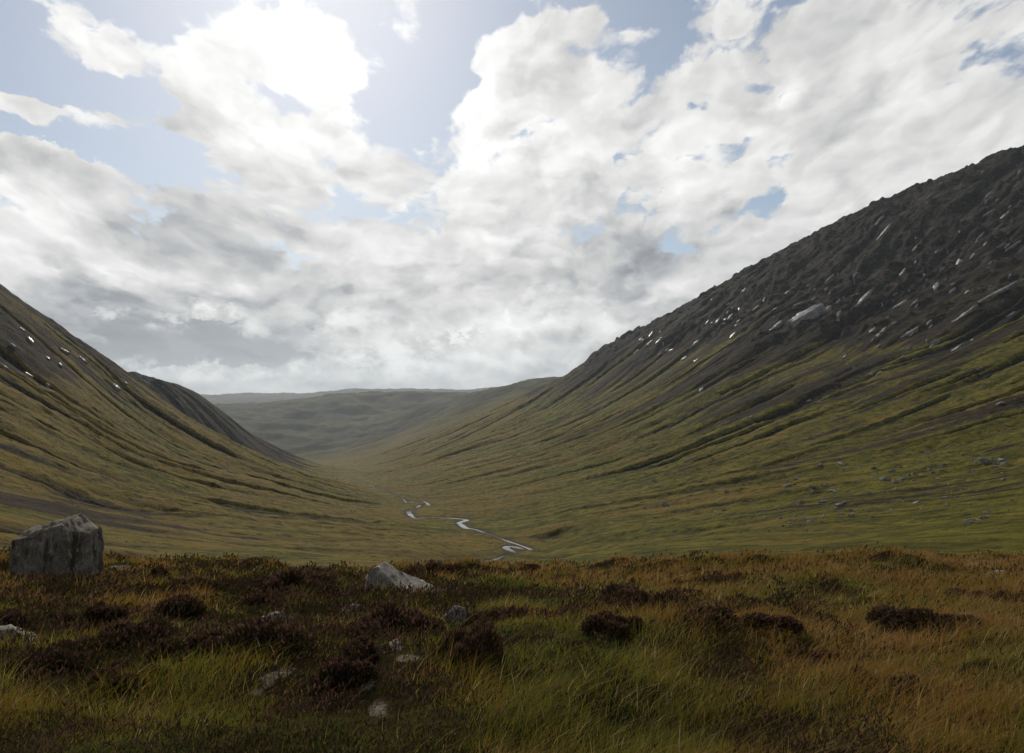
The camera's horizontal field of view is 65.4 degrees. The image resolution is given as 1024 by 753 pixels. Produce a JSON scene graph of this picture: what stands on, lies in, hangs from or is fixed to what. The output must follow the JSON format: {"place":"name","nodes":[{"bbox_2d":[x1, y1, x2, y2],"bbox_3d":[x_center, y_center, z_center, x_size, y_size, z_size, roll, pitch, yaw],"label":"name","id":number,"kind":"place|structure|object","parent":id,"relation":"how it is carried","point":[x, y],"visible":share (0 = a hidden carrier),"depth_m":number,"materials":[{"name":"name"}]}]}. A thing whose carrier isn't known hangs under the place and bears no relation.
{"place":"outdoors","nodes":[
{"label":"outdoors","id":0,"kind":"place"},
{"bbox_2d":[200,387,492,419],"bbox_3d":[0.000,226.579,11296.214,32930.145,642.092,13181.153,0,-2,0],"label":"hills","id":1,"kind":"structure","parent":0,"point":[351,402],"depth_m":5382.19,"materials":[{"name":"green plant"}]},
{"bbox_2d":[356,479,532,561],"bbox_3d":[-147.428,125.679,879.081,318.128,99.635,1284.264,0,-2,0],"label":"stream","id":2,"kind":"structure","parent":0,"point":[410,514],"depth_m":485.63,"materials":[{"name":"grey liquid"}]},
{"bbox_2d":[0,145,1023,568],"bbox_3d":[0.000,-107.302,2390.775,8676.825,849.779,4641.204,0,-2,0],"label":"hillside","id":3,"kind":"structure","parent":0,"point":[604,451],"depth_m":683.66,"materials":[{"name":"green plant"}]},
{"bbox_2d":[27,336,33,344],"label":"rock slab","id":4,"kind":"object","parent":3,"relation":"on","point":[30,340],"visible":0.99,"depth_m":620.38,"materials":[{"name":"stone"}]},
{"bbox_2d":[111,382,120,390],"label":"rock slab","id":5,"kind":"object","parent":3,"relation":"on","point":[118,388],"visible":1,"depth_m":728.08,"materials":[{"name":"stone"}]},
{"bbox_2d":[661,502,669,506],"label":"hillside boulder","id":6,"kind":"object","parent":3,"relation":"on","point":[664,504],"visible":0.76,"depth_m":446.08,"materials":[{"name":"stone"}]},
{"bbox_2d":[688,339,698,349],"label":"rock slab","id":7,"kind":"object","parent":3,"relation":"on","point":[695,343],"visible":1,"depth_m":1418.97,"materials":[{"name":"stone"}]},
{"bbox_2d":[770,320,783,330],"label":"rock slab","id":8,"kind":"object","parent":3,"relation":"on","point":[778,324],"visible":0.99,"depth_m":1164.79,"materials":[{"name":"stone"}]},
{"bbox_2d":[787,303,826,328],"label":"rock slab","id":9,"kind":"object","parent":3,"relation":"on","point":[815,311],"visible":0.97,"depth_m":1131.45,"materials":[{"name":"stone"}]},
{"bbox_2d":[825,305,831,312],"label":"rock slab","id":10,"kind":"object","parent":3,"relation":"on","point":[828,308],"visible":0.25,"depth_m":1168.83,"materials":[{"name":"stone"}]},
{"bbox_2d":[855,290,872,306],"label":"rock slab","id":11,"kind":"object","parent":3,"relation":"on","point":[864,297],"visible":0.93,"depth_m":1137.46,"materials":[{"name":"stone"}]},
{"bbox_2d":[876,222,891,239],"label":"rock slab","id":12,"kind":"object","parent":3,"relation":"on","point":[885,229],"visible":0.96,"depth_m":1365.23,"materials":[{"name":"stone"}]},
{"bbox_2d":[890,299,907,309],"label":"rock slab","id":13,"kind":"object","parent":3,"relation":"on","point":[902,303],"visible":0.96,"depth_m":1062.89,"materials":[{"name":"stone"}]},
{"bbox_2d":[900,326,918,337],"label":"rock slab","id":14,"kind":"object","parent":3,"relation":"on","point":[915,329],"visible":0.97,"depth_m":930.76,"materials":[{"name":"stone"}]},
{"bbox_2d":[933,282,939,291],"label":"rock slab","id":15,"kind":"object","parent":3,"relation":"on","point":[936,286],"visible":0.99,"depth_m":1070.13,"materials":[{"name":"stone"}]},
{"bbox_2d":[952,341,967,350],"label":"rock slab","id":16,"kind":"object","parent":3,"relation":"on","point":[961,345],"visible":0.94,"depth_m":816.42,"materials":[{"name":"stone"}]},
{"bbox_2d":[952,304,978,321],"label":"rock slab","id":17,"kind":"object","parent":3,"relation":"on","point":[971,309],"visible":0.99,"depth_m":902.21,"materials":[{"name":"stone"}]},
{"bbox_2d":[963,519,973,522],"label":"hillside boulder","id":18,"kind":"object","parent":3,"relation":"on","point":[967,521],"visible":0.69,"depth_m":193.22,"materials":[{"name":"stone"}]},
{"bbox_2d":[977,457,989,463],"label":"hillside boulder","id":19,"kind":"object","parent":3,"relation":"on","point":[984,460],"visible":1,"depth_m":377.96,"materials":[{"name":"stone"}]},
{"bbox_2d":[978,278,1023,302],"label":"rock slab","id":20,"kind":"object","parent":3,"relation":"on","point":[1001,290],"visible":0.96,"depth_m":911.66,"materials":[{"name":"stone"}]},
{"bbox_2d":[1005,240,1020,251],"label":"rock slab","id":21,"kind":"object","parent":3,"relation":"on","point":[1012,246],"visible":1,"depth_m":1060.00,"materials":[{"name":"stone"}]},
{"bbox_2d":[0,543,1023,752],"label":"ground","id":22,"kind":"structure","parent":0,"point":[375,690],"depth_m":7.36,"materials":[{"name":"green plant"}]},
{"bbox_2d":[0,606,34,629],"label":"heather bush","id":23,"kind":"object","parent":22,"relation":"on","point":[18,617],"visible":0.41,"depth_m":10.34,"materials":[{"name":"brown plant"}]},
{"bbox_2d":[0,624,37,642],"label":"rock","id":24,"kind":"object","parent":22,"relation":"on","point":[5,627],"visible":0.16,"depth_m":9.61,"materials":[{"name":"grey stone"}]},
{"bbox_2d":[0,639,102,678],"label":"heather bush","id":25,"kind":"object","parent":22,"relation":"on","point":[53,658],"visible":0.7,"depth_m":7.97,"materials":[{"name":"brown plant"}]},
{"bbox_2d":[9,513,104,577],"bbox_3d":[-14.953,6.021,26.112,2.689,2.900,1.742,0,-2,0],"label":"boulder","id":26,"kind":"object","parent":22,"relation":"on","point":[75,542],"visible":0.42,"depth_m":25.48,"materials":[{"name":"stone"}]},
{"bbox_2d":[40,595,89,610],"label":"heather bush","id":27,"kind":"object","parent":22,"relation":"on","point":[72,598],"visible":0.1,"depth_m":14.21,"materials":[{"name":"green plant"}]},
{"bbox_2d":[46,599,130,624],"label":"heather bush","id":28,"kind":"object","parent":22,"relation":"on","point":[102,607],"visible":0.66,"depth_m":11.59,"materials":[{"name":"brown plant"}]},
{"bbox_2d":[109,566,133,569],"bbox_3d":[-15.902,7.845,32.494,0.853,0.347,0.856,-1,-2,40],"label":"rock","id":29,"kind":"object","parent":22,"relation":"on","point":[121,567],"visible":0.29,"depth_m":32.29,"materials":[{"name":"grey stone"}]},
{"bbox_2d":[82,658,166,699],"bbox_3d":[-3.654,2.786,7.456,0.851,0.203,0.766,-1,-2,20],"label":"heather bush","id":30,"kind":"object","parent":22,"relation":"on","point":[112,671],"visible":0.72,"depth_m":7.31,"materials":[{"name":"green plant"}]},
{"bbox_2d":[75,613,177,654],"bbox_3d":[-4.421,2.967,9.152,0.999,0.374,1.110,0,-2,4],"label":"heather bush","id":31,"kind":"object","parent":22,"relation":"on","point":[145,629],"visible":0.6,"depth_m":9.07,"materials":[{"name":"brown plant"}]},
{"bbox_2d":[147,565,168,579],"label":"heather bush","id":32,"kind":"object","parent":22,"relation":"on","point":[154,570],"visible":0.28,"depth_m":26.06,"materials":[{"name":"brown plant"}]},
{"bbox_2d":[152,593,207,618],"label":"heather bush","id":33,"kind":"object","parent":22,"relation":"on","point":[188,598],"visible":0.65,"depth_m":12.69,"materials":[{"name":"brown plant"}]},
{"bbox_2d":[162,575,227,594],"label":"heather bush","id":34,"kind":"object","parent":22,"relation":"on","point":[182,583],"visible":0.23,"depth_m":16.48,"materials":[{"name":"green plant"}]},
{"bbox_2d":[142,626,250,664],"bbox_3d":[-3.266,2.836,8.523,1.126,0.297,0.914,0,-2,0],"label":"heather bush","id":35,"kind":"object","parent":22,"relation":"on","point":[209,636],"visible":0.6,"depth_m":8.31,"materials":[{"name":"brown plant"}]},
{"bbox_2d":[244,574,275,594],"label":"heather bush","id":36,"kind":"object","parent":22,"relation":"on","point":[258,580],"visible":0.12,"depth_m":17.90,"materials":[{"name":"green plant"}]},
{"bbox_2d":[241,593,288,612],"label":"heather bush","id":37,"kind":"object","parent":22,"relation":"on","point":[262,596],"visible":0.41,"depth_m":14.90,"materials":[{"name":"brown plant"}]},
{"bbox_2d":[218,615,316,657],"bbox_3d":[-2.624,2.777,8.530,1.082,0.405,0.913,0,-2,-15],"label":"heather bush","id":38,"kind":"object","parent":22,"relation":"on","point":[269,628],"visible":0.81,"depth_m":8.38,"materials":[{"name":"brown plant"}]},
{"bbox_2d":[262,611,296,622],"bbox_3d":[-3.680,3.866,12.563,0.623,0.348,0.395,0,-2,-8],"label":"rock","id":39,"kind":"object","parent":22,"relation":"on","point":[277,612],"visible":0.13,"depth_m":12.49,"materials":[{"name":"grey stone"}]},
{"bbox_2d":[245,566,341,597],"bbox_3d":[-4.896,4.606,18.142,2.248,0.616,1.891,0,-2,0],"label":"heather bush","id":40,"kind":"object","parent":22,"relation":"on","point":[291,575],"visible":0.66,"depth_m":17.84,"materials":[{"name":"brown plant"}]},
{"bbox_2d":[309,654,382,694],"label":"heather bush","id":41,"kind":"object","parent":22,"relation":"on","point":[331,667],"visible":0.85,"depth_m":7.40,"materials":[{"name":"brown plant"}]},
{"bbox_2d":[340,604,361,613],"bbox_3d":[-3.085,4.508,15.190,0.461,0.323,0.444,1,-2,-38],"label":"rock","id":42,"kind":"object","parent":22,"relation":"on","point":[350,609],"visible":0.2,"depth_m":15.13,"materials":[{"name":"grey stone"}]},
{"bbox_2d":[341,635,380,663],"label":"heather bush","id":43,"kind":"object","parent":22,"relation":"on","point":[367,651],"visible":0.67,"depth_m":8.13,"materials":[{"name":"brown plant"}]},
{"bbox_2d":[378,638,403,652],"bbox_3d":[-1.289,2.985,8.646,0.302,0.194,0.310,1,-2,-34],"label":"rock","id":44,"kind":"object","parent":22,"relation":"on","point":[396,643],"visible":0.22,"depth_m":8.65,"materials":[{"name":"grey stone"}]},
{"bbox_2d":[346,598,446,641],"bbox_3d":[-1.599,3.252,10.702,1.440,0.602,1.211,1,-2,-21],"label":"heather bush","id":45,"kind":"object","parent":22,"relation":"on","point":[389,609],"visible":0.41,"depth_m":10.54,"materials":[{"name":"brown plant"}]},
{"bbox_2d":[364,561,440,594],"bbox_3d":[-2.705,5.240,19.840,2.588,1.167,1.232,0,-2,0],"label":"boulder","id":46,"kind":"object","parent":22,"relation":"on","point":[386,572],"visible":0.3,"depth_m":19.74,"materials":[{"name":"grey stone"}]},
{"bbox_2d":[404,559,468,577],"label":"heather bush","id":47,"kind":"object","parent":22,"relation":"on","point":[433,565],"visible":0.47,"depth_m":30.37,"materials":[{"name":"brown plant"}]},
{"bbox_2d":[442,606,465,625],"bbox_3d":[-0.897,3.680,11.852,0.427,0.598,0.660,0,-2,-5],"label":"rock","id":48,"kind":"object","parent":22,"relation":"on","point":[458,612],"visible":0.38,"depth_m":11.64,"materials":[{"name":"grey stone"}]},
{"bbox_2d":[436,617,505,670],"bbox_3d":[-0.379,2.697,8.086,0.730,0.403,0.811,0,-2,-17],"label":"heather bush","id":49,"kind":"object","parent":22,"relation":"on","point":[481,637],"visible":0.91,"depth_m":7.99,"materials":[{"name":"brown plant"}]},
{"bbox_2d":[468,609,512,624],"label":"heather bush","id":50,"kind":"object","parent":22,"relation":"on","point":[496,613],"visible":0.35,"depth_m":11.87,"materials":[{"name":"brown plant"}]},
{"bbox_2d":[0,542,1023,752],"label":"heather","id":51,"kind":"object","parent":22,"relation":"on","point":[256,611],"depth_m":9.37,"materials":[{"name":"brown plant"}]},
{"bbox_2d":[493,606,535,620],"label":"heather bush","id":52,"kind":"object","parent":22,"relation":"on","point":[513,610],"visible":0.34,"depth_m":12.06,"materials":[{"name":"brown plant"}]},
{"bbox_2d":[496,666,539,687],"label":"heather bush","id":53,"kind":"object","parent":22,"relation":"on","point":[526,673],"visible":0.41,"depth_m":7.77,"materials":[{"name":"green plant"}]},
{"bbox_2d":[517,563,539,571],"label":"heather bush","id":54,"kind":"object","parent":22,"relation":"on","point":[529,566],"visible":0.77,"depth_m":38.45,"materials":[{"name":"brown plant"}]},
{"bbox_2d":[579,609,645,638],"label":"heather bush","id":55,"kind":"object","parent":22,"relation":"on","point":[598,619],"visible":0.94,"depth_m":9.79,"materials":[{"name":"brown plant"}]},
{"bbox_2d":[598,581,685,609],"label":"heather bush","id":56,"kind":"object","parent":22,"relation":"on","point":[616,589],"visible":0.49,"depth_m":14.63,"materials":[{"name":"brown plant"}]},
{"bbox_2d":[666,604,806,634],"bbox_3d":[2.850,3.106,10.297,1.746,0.293,0.950,0,-2,-7],"label":"heather bush","id":57,"kind":"object","parent":22,"relation":"on","point":[785,622],"visible":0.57,"depth_m":10.18,"materials":[{"name":"brown plant"}]},
{"bbox_2d":[779,644,844,666],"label":"heather bush","id":58,"kind":"object","parent":22,"relation":"on","point":[816,657],"visible":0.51,"depth_m":9.41,"materials":[{"name":"brown plant"}]},
{"bbox_2d":[846,666,927,694],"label":"heather bush","id":59,"kind":"object","parent":22,"relation":"on","point":[910,677],"visible":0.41,"depth_m":7.52,"materials":[{"name":"brown plant"}]},
{"bbox_2d":[863,602,927,638],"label":"heather bush","id":60,"kind":"object","parent":22,"relation":"on","point":[892,618],"visible":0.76,"depth_m":11.04,"materials":[{"name":"brown plant"}]},
{"bbox_2d":[899,607,989,638],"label":"heather bush","id":61,"kind":"object","parent":22,"relation":"on","point":[930,615],"visible":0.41,"depth_m":10.58,"materials":[{"name":"brown plant"}]},
{"bbox_2d":[943,587,1023,606],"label":"heather bush","id":62,"kind":"object","parent":22,"relation":"on","point":[998,594],"visible":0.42,"depth_m":16.25,"materials":[{"name":"brown plant"}]},
{"bbox_2d":[0,0,1023,394],"label":"sky","id":63,"kind":"structure","parent":0,"point":[211,197],"materials":[{"name":"white"}]}
]}

